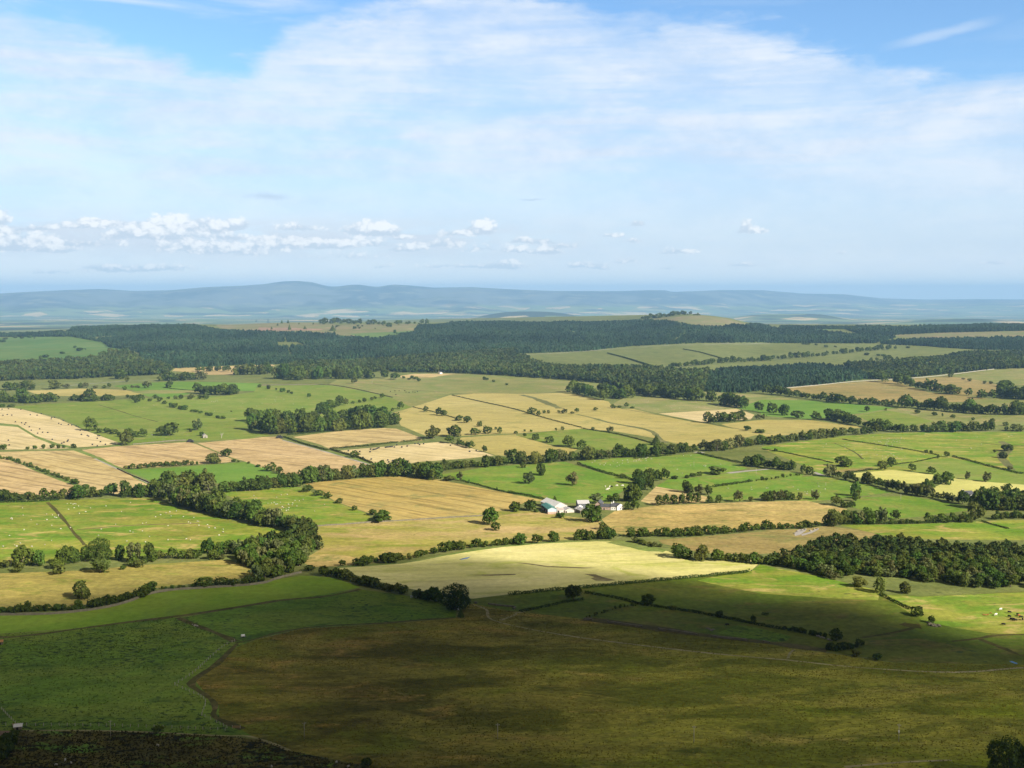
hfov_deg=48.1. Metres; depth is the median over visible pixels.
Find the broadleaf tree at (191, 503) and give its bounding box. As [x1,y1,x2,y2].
[186,492,195,509]
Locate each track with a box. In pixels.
[94,458,147,482]
[283,440,369,464]
[474,605,1023,672]
[500,611,524,620]
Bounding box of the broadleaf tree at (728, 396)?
[723,392,732,405]
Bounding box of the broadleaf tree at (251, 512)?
[246,505,263,523]
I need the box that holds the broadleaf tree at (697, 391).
[689,387,703,400]
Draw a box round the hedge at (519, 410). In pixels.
[453,395,581,427]
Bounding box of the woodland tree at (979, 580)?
[974,576,983,587]
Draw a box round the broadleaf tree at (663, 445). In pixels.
[658,442,667,453]
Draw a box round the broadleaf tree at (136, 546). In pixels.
[126,542,140,560]
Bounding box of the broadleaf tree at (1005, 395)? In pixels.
[1003,386,1011,397]
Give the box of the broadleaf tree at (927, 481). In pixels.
[922,478,934,493]
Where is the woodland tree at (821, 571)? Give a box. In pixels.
[816,568,826,575]
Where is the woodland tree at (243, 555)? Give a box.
[237,550,248,565]
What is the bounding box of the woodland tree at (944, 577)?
[938,574,948,582]
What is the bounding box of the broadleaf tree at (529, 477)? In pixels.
[523,471,534,483]
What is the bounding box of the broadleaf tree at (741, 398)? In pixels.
[736,395,746,407]
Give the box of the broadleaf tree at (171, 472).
[165,470,177,485]
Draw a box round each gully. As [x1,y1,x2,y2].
[521,395,560,408]
[575,414,668,442]
[997,441,1015,469]
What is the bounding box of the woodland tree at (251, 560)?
[246,557,254,567]
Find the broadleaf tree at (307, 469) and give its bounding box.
[303,465,316,483]
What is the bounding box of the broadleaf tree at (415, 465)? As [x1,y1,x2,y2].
[411,462,423,477]
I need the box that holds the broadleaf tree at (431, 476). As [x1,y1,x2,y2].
[428,467,437,479]
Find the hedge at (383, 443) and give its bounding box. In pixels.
[370,441,397,445]
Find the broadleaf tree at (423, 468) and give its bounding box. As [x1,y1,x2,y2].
[418,462,429,478]
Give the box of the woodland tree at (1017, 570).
[1015,568,1023,582]
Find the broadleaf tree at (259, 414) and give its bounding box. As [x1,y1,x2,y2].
[255,410,265,420]
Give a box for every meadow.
[115,381,259,396]
[127,462,277,482]
[657,469,804,489]
[710,476,889,501]
[718,625,790,641]
[738,400,894,418]
[846,496,967,518]
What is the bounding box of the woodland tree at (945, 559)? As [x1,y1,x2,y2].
[940,557,950,563]
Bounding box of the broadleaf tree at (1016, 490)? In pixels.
[1009,487,1020,497]
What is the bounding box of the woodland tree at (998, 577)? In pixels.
[990,573,1003,585]
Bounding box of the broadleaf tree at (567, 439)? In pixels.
[562,435,574,446]
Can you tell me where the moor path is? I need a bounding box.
[844,760,951,767]
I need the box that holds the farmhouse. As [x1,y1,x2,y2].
[613,501,623,509]
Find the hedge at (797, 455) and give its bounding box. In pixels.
[761,448,833,462]
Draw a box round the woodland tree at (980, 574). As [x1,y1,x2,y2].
[971,573,985,582]
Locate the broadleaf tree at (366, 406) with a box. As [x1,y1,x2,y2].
[363,404,373,412]
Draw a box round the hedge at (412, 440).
[400,438,424,441]
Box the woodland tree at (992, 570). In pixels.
[984,567,997,574]
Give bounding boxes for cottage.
[610,502,616,509]
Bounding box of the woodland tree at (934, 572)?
[928,568,937,577]
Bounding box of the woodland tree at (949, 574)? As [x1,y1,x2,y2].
[947,569,958,583]
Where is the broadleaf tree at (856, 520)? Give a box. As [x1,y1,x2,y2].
[850,511,862,524]
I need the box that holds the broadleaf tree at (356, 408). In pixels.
[347,405,363,418]
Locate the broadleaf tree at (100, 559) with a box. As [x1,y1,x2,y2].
[89,553,110,572]
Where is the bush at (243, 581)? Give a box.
[241,578,248,583]
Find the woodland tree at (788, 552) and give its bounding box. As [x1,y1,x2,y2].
[779,550,789,556]
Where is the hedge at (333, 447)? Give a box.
[330,444,368,448]
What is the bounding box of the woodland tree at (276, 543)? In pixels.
[267,538,283,548]
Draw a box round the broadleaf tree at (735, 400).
[732,395,741,406]
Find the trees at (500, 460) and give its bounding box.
[0,310,1023,767]
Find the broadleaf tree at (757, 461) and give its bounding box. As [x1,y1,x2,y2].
[751,454,760,466]
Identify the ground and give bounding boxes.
[0,314,1023,766]
[257,327,322,330]
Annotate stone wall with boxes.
[0,571,301,615]
[117,468,149,482]
[133,439,185,444]
[278,384,390,396]
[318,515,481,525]
[474,601,515,608]
[583,618,769,642]
[786,379,890,387]
[914,369,992,377]
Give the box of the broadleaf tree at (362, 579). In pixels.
[358,575,373,585]
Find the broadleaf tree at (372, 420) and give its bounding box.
[369,414,377,427]
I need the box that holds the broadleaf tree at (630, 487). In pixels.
[624,483,638,500]
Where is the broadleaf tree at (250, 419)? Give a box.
[246,413,256,429]
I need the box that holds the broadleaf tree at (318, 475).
[311,467,320,481]
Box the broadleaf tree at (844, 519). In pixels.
[840,512,847,523]
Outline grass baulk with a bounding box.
[0,423,73,448]
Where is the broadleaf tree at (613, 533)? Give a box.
[606,528,615,538]
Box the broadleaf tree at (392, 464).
[387,457,406,476]
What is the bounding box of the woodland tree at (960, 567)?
[956,564,965,571]
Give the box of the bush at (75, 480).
[69,478,79,483]
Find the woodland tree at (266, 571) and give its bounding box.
[258,563,270,577]
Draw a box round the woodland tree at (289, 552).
[284,549,297,563]
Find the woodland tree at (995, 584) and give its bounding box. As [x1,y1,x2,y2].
[989,580,1000,587]
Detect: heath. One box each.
[0,731,365,767]
[216,322,335,332]
[895,331,1023,337]
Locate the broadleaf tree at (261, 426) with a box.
[259,419,269,432]
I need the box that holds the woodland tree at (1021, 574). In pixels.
[1017,572,1023,580]
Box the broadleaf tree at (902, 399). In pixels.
[898,394,913,407]
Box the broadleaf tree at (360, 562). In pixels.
[356,557,372,565]
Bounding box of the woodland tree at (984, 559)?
[980,556,989,564]
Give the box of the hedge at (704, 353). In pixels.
[684,349,723,358]
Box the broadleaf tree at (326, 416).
[322,408,333,420]
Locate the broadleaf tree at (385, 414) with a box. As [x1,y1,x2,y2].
[378,412,388,426]
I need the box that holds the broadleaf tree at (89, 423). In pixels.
[82,416,97,430]
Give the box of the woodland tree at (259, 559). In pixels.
[255,554,265,562]
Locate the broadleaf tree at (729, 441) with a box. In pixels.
[725,437,734,448]
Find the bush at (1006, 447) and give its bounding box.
[1001,444,1013,450]
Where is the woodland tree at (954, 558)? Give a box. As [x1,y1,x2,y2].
[951,556,962,561]
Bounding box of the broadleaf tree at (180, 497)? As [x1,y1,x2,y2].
[176,488,189,506]
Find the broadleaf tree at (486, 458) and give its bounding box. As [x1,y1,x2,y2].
[481,455,491,466]
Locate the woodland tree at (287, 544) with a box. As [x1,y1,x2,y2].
[283,541,290,547]
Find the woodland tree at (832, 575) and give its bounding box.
[824,570,839,579]
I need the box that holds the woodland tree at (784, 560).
[779,554,791,567]
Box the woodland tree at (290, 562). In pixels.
[285,556,294,572]
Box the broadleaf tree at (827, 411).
[823,408,832,419]
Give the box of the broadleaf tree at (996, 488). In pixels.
[990,486,1003,497]
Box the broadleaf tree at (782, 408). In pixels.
[778,404,789,415]
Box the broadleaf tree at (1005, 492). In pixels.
[1001,489,1009,496]
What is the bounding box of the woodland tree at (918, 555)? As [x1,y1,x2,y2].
[910,552,922,560]
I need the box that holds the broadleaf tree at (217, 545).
[214,542,223,553]
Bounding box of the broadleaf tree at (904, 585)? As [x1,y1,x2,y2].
[899,581,911,593]
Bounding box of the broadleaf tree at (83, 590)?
[72,580,90,598]
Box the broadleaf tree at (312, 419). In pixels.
[302,415,315,431]
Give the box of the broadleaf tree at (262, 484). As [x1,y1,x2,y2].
[257,480,265,489]
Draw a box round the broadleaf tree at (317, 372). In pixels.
[312,365,322,379]
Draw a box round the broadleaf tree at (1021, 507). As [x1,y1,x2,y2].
[1016,499,1023,509]
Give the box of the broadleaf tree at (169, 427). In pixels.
[158,422,178,434]
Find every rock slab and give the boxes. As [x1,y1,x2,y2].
[795,528,806,535]
[801,529,818,535]
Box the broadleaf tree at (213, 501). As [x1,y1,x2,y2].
[207,499,219,514]
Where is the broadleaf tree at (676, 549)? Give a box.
[671,543,692,558]
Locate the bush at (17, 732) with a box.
[9,729,19,735]
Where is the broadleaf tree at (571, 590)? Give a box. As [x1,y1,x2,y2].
[564,584,582,598]
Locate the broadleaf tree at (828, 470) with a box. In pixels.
[822,463,836,476]
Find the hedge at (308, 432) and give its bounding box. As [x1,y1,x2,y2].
[287,430,333,434]
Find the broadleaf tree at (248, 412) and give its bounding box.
[244,408,257,418]
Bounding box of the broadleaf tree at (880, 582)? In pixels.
[873,576,885,592]
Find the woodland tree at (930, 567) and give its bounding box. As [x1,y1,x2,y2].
[927,566,938,577]
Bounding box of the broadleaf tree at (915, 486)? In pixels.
[910,483,919,494]
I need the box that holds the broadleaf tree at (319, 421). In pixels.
[313,416,325,431]
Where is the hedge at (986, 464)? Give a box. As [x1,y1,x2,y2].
[952,455,1022,473]
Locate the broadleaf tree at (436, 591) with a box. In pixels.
[428,586,442,601]
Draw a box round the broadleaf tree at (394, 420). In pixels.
[388,412,401,424]
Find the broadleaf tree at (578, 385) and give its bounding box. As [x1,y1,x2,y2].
[572,382,584,393]
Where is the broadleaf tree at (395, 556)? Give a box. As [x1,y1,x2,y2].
[386,552,399,562]
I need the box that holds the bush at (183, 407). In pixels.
[180,405,187,409]
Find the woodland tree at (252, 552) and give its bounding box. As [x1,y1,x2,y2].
[247,548,258,559]
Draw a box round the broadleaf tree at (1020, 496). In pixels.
[1014,492,1023,509]
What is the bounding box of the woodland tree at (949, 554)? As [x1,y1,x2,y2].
[944,551,953,560]
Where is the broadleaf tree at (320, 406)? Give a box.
[315,402,326,413]
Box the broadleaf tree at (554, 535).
[547,531,559,541]
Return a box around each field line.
[101,405,157,421]
[337,540,610,567]
[459,393,525,394]
[626,409,769,433]
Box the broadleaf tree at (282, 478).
[276,473,287,484]
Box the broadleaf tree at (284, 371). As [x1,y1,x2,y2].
[275,363,289,378]
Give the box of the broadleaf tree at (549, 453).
[544,448,558,462]
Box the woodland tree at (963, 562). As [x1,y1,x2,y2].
[960,560,968,567]
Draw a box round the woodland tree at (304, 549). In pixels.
[300,545,308,559]
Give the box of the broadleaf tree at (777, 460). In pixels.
[772,456,781,468]
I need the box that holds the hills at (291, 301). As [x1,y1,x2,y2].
[0,281,1023,330]
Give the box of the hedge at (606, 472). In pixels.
[577,462,634,480]
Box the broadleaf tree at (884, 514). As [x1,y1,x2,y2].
[874,506,888,523]
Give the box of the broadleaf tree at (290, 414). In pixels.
[280,410,294,420]
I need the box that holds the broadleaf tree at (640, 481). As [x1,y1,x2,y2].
[634,477,645,489]
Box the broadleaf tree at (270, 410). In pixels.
[263,408,274,418]
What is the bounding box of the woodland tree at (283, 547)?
[275,545,287,555]
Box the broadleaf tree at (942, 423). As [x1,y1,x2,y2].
[935,420,948,431]
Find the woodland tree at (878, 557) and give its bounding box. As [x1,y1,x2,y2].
[874,555,882,560]
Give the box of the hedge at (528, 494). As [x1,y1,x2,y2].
[508,490,544,498]
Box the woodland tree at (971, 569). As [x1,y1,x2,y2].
[964,565,977,577]
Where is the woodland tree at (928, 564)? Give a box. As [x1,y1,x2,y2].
[922,560,933,566]
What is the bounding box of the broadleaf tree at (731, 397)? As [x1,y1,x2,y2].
[730,394,735,406]
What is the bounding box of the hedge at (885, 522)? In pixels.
[841,520,937,524]
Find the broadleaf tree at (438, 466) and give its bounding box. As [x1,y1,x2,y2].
[426,462,443,478]
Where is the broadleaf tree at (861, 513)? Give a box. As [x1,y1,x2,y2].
[854,511,864,522]
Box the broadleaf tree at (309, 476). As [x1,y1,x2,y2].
[302,465,316,482]
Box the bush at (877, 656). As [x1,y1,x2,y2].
[872,653,881,659]
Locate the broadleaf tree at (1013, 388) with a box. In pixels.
[1007,386,1018,397]
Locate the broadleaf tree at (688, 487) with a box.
[682,480,693,492]
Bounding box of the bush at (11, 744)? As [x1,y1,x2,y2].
[0,738,13,753]
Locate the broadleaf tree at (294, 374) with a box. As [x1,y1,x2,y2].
[291,368,303,379]
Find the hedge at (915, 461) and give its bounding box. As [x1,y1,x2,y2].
[893,456,936,464]
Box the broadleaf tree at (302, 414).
[295,408,306,422]
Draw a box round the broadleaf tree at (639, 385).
[635,382,643,392]
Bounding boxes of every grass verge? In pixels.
[0,441,185,450]
[5,457,91,490]
[73,449,149,483]
[194,436,258,441]
[283,436,371,463]
[607,540,666,551]
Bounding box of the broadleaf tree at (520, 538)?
[513,532,526,544]
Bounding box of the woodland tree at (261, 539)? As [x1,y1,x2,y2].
[259,536,265,545]
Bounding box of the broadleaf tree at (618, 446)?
[612,443,623,456]
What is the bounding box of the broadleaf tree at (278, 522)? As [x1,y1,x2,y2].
[275,516,282,526]
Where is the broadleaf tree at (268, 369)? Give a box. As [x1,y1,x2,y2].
[263,362,272,373]
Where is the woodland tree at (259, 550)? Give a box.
[256,546,266,557]
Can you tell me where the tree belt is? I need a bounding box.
[256,514,321,543]
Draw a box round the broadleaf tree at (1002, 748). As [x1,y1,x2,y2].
[985,735,1023,767]
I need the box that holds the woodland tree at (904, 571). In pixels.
[899,569,911,576]
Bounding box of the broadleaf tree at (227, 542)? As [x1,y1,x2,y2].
[223,540,232,553]
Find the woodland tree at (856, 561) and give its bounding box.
[850,558,861,565]
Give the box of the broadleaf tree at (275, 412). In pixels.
[271,409,281,418]
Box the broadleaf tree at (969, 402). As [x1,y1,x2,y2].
[962,398,976,412]
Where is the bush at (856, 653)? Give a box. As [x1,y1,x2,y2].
[851,649,860,656]
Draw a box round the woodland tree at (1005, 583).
[1001,578,1009,585]
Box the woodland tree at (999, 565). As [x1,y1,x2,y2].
[995,561,1007,568]
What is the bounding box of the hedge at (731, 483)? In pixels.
[712,480,752,486]
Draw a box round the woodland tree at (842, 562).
[839,559,847,567]
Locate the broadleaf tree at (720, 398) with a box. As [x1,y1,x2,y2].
[718,392,727,404]
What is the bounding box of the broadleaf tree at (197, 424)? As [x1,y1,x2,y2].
[192,418,202,429]
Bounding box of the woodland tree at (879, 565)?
[870,562,882,573]
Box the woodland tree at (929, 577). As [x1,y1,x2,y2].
[921,572,934,581]
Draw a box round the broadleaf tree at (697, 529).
[692,525,703,535]
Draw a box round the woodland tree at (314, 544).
[305,538,315,550]
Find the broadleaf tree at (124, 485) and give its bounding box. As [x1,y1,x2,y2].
[118,480,131,497]
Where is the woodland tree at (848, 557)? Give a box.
[838,553,851,561]
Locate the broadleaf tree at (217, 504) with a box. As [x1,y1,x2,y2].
[213,502,222,516]
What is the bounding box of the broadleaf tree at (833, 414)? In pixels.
[830,409,841,420]
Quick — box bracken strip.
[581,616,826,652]
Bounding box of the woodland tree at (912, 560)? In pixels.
[909,557,916,565]
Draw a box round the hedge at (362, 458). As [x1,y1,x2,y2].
[329,448,372,462]
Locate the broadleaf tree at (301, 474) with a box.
[298,469,307,482]
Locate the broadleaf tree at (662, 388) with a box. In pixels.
[657,382,670,397]
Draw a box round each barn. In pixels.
[540,497,566,507]
[541,502,556,513]
[576,500,589,508]
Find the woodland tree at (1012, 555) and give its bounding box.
[1006,553,1019,560]
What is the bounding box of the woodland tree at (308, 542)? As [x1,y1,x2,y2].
[301,538,312,554]
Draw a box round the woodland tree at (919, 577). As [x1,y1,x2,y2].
[916,571,926,579]
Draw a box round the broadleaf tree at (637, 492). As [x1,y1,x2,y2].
[628,484,641,500]
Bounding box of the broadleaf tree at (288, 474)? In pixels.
[285,472,296,486]
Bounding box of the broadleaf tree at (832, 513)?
[825,509,842,526]
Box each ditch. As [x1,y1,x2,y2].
[0,589,360,637]
[45,502,85,544]
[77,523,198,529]
[176,617,239,641]
[235,617,453,642]
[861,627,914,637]
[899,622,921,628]
[952,634,1023,641]
[978,638,1023,655]
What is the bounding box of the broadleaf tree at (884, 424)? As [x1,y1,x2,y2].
[879,419,892,430]
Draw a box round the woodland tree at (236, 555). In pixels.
[234,548,244,562]
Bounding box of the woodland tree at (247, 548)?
[241,545,252,562]
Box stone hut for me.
[13,723,22,729]
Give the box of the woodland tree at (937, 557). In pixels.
[934,554,940,560]
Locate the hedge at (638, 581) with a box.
[508,568,751,595]
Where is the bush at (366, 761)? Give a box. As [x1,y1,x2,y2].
[360,757,372,766]
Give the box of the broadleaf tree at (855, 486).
[850,481,861,495]
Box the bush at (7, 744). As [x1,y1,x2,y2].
[0,740,9,758]
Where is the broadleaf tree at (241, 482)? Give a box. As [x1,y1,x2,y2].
[236,476,251,490]
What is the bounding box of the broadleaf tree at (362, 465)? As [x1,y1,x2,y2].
[359,463,372,476]
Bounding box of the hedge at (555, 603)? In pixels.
[519,597,584,611]
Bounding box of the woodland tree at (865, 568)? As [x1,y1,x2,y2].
[860,566,873,575]
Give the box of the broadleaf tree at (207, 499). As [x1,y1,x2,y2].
[203,494,216,512]
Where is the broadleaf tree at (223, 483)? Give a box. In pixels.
[218,481,232,491]
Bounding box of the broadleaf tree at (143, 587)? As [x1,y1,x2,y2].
[138,585,148,596]
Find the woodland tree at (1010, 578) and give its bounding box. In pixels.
[1003,574,1018,586]
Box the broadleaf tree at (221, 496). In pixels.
[215,490,226,502]
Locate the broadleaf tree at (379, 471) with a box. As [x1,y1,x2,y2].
[372,461,385,476]
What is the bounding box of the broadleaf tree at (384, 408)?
[373,406,390,415]
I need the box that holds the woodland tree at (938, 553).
[932,552,943,561]
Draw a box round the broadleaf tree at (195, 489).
[187,484,200,493]
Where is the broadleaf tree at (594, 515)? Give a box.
[581,503,601,522]
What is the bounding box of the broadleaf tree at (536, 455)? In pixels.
[531,451,542,463]
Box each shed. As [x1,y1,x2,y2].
[556,507,564,512]
[563,506,573,512]
[574,506,585,512]
[595,499,603,507]
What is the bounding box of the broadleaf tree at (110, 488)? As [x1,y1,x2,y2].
[103,483,117,494]
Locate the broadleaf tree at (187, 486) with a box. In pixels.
[183,484,192,493]
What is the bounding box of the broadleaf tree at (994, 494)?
[986,490,1000,509]
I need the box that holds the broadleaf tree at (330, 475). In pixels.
[323,466,334,480]
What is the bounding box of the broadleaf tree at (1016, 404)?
[1009,400,1023,414]
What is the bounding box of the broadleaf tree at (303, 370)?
[293,365,306,379]
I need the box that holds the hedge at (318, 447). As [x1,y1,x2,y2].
[283,436,327,450]
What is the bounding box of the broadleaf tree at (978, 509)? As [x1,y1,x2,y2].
[967,501,985,519]
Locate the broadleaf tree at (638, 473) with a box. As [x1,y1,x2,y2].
[632,468,647,482]
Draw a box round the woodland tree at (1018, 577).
[1011,574,1020,584]
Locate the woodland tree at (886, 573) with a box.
[882,568,896,576]
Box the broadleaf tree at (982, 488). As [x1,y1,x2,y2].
[979,486,989,491]
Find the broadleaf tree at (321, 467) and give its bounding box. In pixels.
[315,465,326,481]
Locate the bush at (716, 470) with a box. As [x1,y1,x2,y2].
[708,466,726,474]
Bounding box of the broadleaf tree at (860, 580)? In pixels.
[852,576,868,586]
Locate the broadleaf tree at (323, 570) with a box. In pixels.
[318,565,328,575]
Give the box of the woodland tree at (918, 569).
[914,566,923,577]
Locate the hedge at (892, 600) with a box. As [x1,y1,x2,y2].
[878,592,912,609]
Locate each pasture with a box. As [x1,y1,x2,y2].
[0,336,119,360]
[0,370,436,391]
[0,498,282,563]
[0,556,235,572]
[0,560,252,608]
[0,575,359,633]
[0,618,232,734]
[12,385,410,443]
[134,390,198,393]
[175,636,260,735]
[182,590,455,639]
[225,486,371,524]
[304,554,354,566]
[310,510,606,565]
[330,373,602,407]
[336,324,418,335]
[443,462,632,502]
[471,566,1023,664]
[517,429,652,449]
[579,454,746,480]
[602,501,846,534]
[614,396,735,412]
[659,526,874,553]
[698,565,879,599]
[705,392,796,407]
[762,432,1023,478]
[790,380,983,401]
[835,467,872,471]
[843,520,1023,539]
[848,578,997,595]
[853,408,1023,426]
[858,410,933,425]
[884,592,1023,633]
[895,458,1023,484]
[902,376,996,395]
[953,368,1023,384]
[964,398,1023,410]
[1009,456,1023,468]
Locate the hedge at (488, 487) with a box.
[460,479,516,493]
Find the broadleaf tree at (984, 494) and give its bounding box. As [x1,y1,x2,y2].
[978,490,994,509]
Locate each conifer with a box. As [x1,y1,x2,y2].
[457,608,463,617]
[650,435,660,444]
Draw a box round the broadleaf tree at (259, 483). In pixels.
[251,481,261,488]
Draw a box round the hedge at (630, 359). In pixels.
[607,352,656,366]
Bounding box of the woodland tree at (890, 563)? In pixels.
[887,560,896,566]
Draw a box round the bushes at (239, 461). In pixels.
[1,325,964,632]
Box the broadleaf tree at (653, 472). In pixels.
[648,468,656,480]
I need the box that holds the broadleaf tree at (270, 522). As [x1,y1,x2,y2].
[262,511,275,525]
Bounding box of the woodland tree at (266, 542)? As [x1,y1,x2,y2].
[264,539,273,550]
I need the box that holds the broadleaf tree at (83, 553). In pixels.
[80,545,90,560]
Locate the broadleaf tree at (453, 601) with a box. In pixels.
[438,582,470,609]
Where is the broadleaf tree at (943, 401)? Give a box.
[935,396,948,410]
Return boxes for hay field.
[29,389,139,395]
[173,364,274,372]
[305,476,541,519]
[340,541,757,598]
[722,420,860,436]
[854,470,932,482]
[934,478,1023,496]
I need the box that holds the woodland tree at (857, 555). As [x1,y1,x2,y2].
[852,552,865,560]
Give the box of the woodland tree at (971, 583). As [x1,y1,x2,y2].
[965,577,974,585]
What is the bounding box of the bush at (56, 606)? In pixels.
[52,603,60,610]
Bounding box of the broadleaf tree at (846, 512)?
[841,509,850,523]
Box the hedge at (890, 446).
[845,439,936,454]
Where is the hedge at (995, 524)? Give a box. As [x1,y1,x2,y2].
[982,520,1008,528]
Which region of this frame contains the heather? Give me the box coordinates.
[0,730,364,767]
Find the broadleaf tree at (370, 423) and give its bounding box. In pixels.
[365,413,373,428]
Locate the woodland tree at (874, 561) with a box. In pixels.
[870,559,876,566]
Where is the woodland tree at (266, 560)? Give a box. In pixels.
[261,557,273,574]
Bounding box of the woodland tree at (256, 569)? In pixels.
[248,564,262,576]
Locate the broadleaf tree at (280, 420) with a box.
[272,417,286,433]
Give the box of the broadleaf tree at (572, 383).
[565,380,577,391]
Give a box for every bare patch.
[482,574,515,575]
[515,562,588,568]
[586,574,612,580]
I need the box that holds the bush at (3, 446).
[0,444,6,449]
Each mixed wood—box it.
[0,349,172,380]
[276,347,710,396]
[843,349,1023,378]
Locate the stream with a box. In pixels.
[186,644,245,729]
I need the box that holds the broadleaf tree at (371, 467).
[368,464,375,476]
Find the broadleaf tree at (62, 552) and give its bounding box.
[54,545,75,563]
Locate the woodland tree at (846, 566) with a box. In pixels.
[838,564,855,575]
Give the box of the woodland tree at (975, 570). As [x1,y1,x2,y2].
[971,569,982,577]
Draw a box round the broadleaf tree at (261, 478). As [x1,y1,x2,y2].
[255,475,272,489]
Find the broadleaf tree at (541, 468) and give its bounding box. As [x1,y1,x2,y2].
[536,463,545,475]
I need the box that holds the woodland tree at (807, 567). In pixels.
[804,563,817,571]
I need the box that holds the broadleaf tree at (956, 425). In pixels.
[950,421,961,431]
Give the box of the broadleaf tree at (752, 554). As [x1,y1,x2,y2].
[750,552,758,563]
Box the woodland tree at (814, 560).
[811,556,824,564]
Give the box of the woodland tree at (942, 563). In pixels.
[938,559,945,571]
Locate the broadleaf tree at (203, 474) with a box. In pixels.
[194,468,214,489]
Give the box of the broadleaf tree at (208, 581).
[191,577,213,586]
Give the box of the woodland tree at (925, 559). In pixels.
[919,557,931,564]
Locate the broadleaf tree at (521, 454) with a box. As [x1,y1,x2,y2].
[515,451,526,462]
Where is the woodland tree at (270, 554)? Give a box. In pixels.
[266,550,274,557]
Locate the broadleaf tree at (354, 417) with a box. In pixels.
[351,411,366,429]
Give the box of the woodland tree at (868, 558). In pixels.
[861,554,871,563]
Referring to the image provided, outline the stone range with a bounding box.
[600,503,610,509]
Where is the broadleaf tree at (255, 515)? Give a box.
[251,509,263,522]
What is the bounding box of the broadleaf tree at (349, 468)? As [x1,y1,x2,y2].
[342,465,355,478]
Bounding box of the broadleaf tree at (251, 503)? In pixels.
[244,499,262,511]
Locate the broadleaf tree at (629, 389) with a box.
[621,384,635,397]
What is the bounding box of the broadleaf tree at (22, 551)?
[10,544,34,566]
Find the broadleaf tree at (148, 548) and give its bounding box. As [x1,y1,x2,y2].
[142,542,157,558]
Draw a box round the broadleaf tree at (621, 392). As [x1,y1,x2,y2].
[614,388,625,398]
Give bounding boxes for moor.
[196,604,1023,767]
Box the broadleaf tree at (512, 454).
[507,448,520,463]
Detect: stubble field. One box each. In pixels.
[0,408,119,446]
[0,426,63,449]
[0,451,146,493]
[0,462,84,495]
[83,442,231,468]
[198,437,366,473]
[206,371,232,374]
[295,428,421,447]
[341,442,493,463]
[400,374,448,377]
[641,487,706,504]
[659,409,753,421]
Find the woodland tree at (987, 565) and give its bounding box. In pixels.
[981,563,991,570]
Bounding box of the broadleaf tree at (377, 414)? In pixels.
[372,411,388,427]
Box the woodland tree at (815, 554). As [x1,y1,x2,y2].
[811,552,819,562]
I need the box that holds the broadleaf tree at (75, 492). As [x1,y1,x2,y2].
[70,485,86,499]
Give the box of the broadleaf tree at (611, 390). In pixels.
[608,385,615,396]
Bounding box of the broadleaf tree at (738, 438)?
[733,434,744,446]
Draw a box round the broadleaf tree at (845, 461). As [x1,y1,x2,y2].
[834,456,852,466]
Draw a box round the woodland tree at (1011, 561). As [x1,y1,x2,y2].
[1007,557,1014,565]
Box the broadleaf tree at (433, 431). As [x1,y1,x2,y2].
[424,425,440,437]
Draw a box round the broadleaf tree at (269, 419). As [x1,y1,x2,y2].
[262,413,278,433]
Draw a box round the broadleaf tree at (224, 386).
[220,383,229,394]
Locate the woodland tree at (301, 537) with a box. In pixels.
[299,535,304,542]
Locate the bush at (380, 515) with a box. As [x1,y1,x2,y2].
[373,509,391,521]
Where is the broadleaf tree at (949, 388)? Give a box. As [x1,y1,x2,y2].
[943,384,961,393]
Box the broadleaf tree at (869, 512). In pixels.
[862,507,875,523]
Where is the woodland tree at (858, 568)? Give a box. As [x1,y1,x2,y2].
[854,565,861,572]
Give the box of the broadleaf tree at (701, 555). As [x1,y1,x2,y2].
[694,543,709,561]
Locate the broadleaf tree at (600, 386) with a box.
[597,382,608,390]
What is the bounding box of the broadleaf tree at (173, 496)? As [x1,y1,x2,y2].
[170,486,184,505]
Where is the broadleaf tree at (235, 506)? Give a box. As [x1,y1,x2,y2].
[226,502,242,519]
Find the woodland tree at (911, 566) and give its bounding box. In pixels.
[907,563,915,576]
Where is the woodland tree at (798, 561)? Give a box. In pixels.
[794,557,803,569]
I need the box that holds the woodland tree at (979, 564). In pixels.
[974,561,982,570]
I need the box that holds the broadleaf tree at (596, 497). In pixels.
[588,493,603,502]
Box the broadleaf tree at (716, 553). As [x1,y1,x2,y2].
[710,548,724,560]
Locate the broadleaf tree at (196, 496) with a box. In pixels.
[190,490,204,508]
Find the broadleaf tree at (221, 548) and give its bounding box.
[215,541,227,553]
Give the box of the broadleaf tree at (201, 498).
[196,493,207,512]
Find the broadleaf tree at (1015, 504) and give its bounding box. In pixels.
[1009,497,1019,510]
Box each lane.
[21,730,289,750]
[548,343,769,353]
[727,468,775,472]
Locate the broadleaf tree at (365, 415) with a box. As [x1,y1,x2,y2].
[355,409,368,428]
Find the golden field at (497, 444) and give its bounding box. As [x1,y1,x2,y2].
[460,434,576,455]
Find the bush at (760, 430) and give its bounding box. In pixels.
[755,429,764,432]
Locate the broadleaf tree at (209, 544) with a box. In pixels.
[200,537,214,553]
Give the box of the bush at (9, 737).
[0,732,17,750]
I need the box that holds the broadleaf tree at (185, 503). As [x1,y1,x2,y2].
[181,493,190,507]
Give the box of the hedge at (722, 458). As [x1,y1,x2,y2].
[697,452,745,463]
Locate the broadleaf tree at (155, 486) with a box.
[151,481,162,497]
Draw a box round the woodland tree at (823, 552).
[820,550,827,556]
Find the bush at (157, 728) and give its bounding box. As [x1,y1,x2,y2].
[151,725,163,732]
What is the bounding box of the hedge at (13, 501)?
[0,498,58,502]
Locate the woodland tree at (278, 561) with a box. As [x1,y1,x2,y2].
[268,557,285,569]
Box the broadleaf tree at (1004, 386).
[995,381,1014,396]
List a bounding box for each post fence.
[17,723,225,729]
[174,639,234,682]
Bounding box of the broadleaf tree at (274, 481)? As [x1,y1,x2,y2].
[269,477,282,487]
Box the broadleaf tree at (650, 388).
[643,384,655,395]
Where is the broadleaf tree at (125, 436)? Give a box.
[119,429,133,444]
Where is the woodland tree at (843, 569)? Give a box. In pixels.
[841,566,852,575]

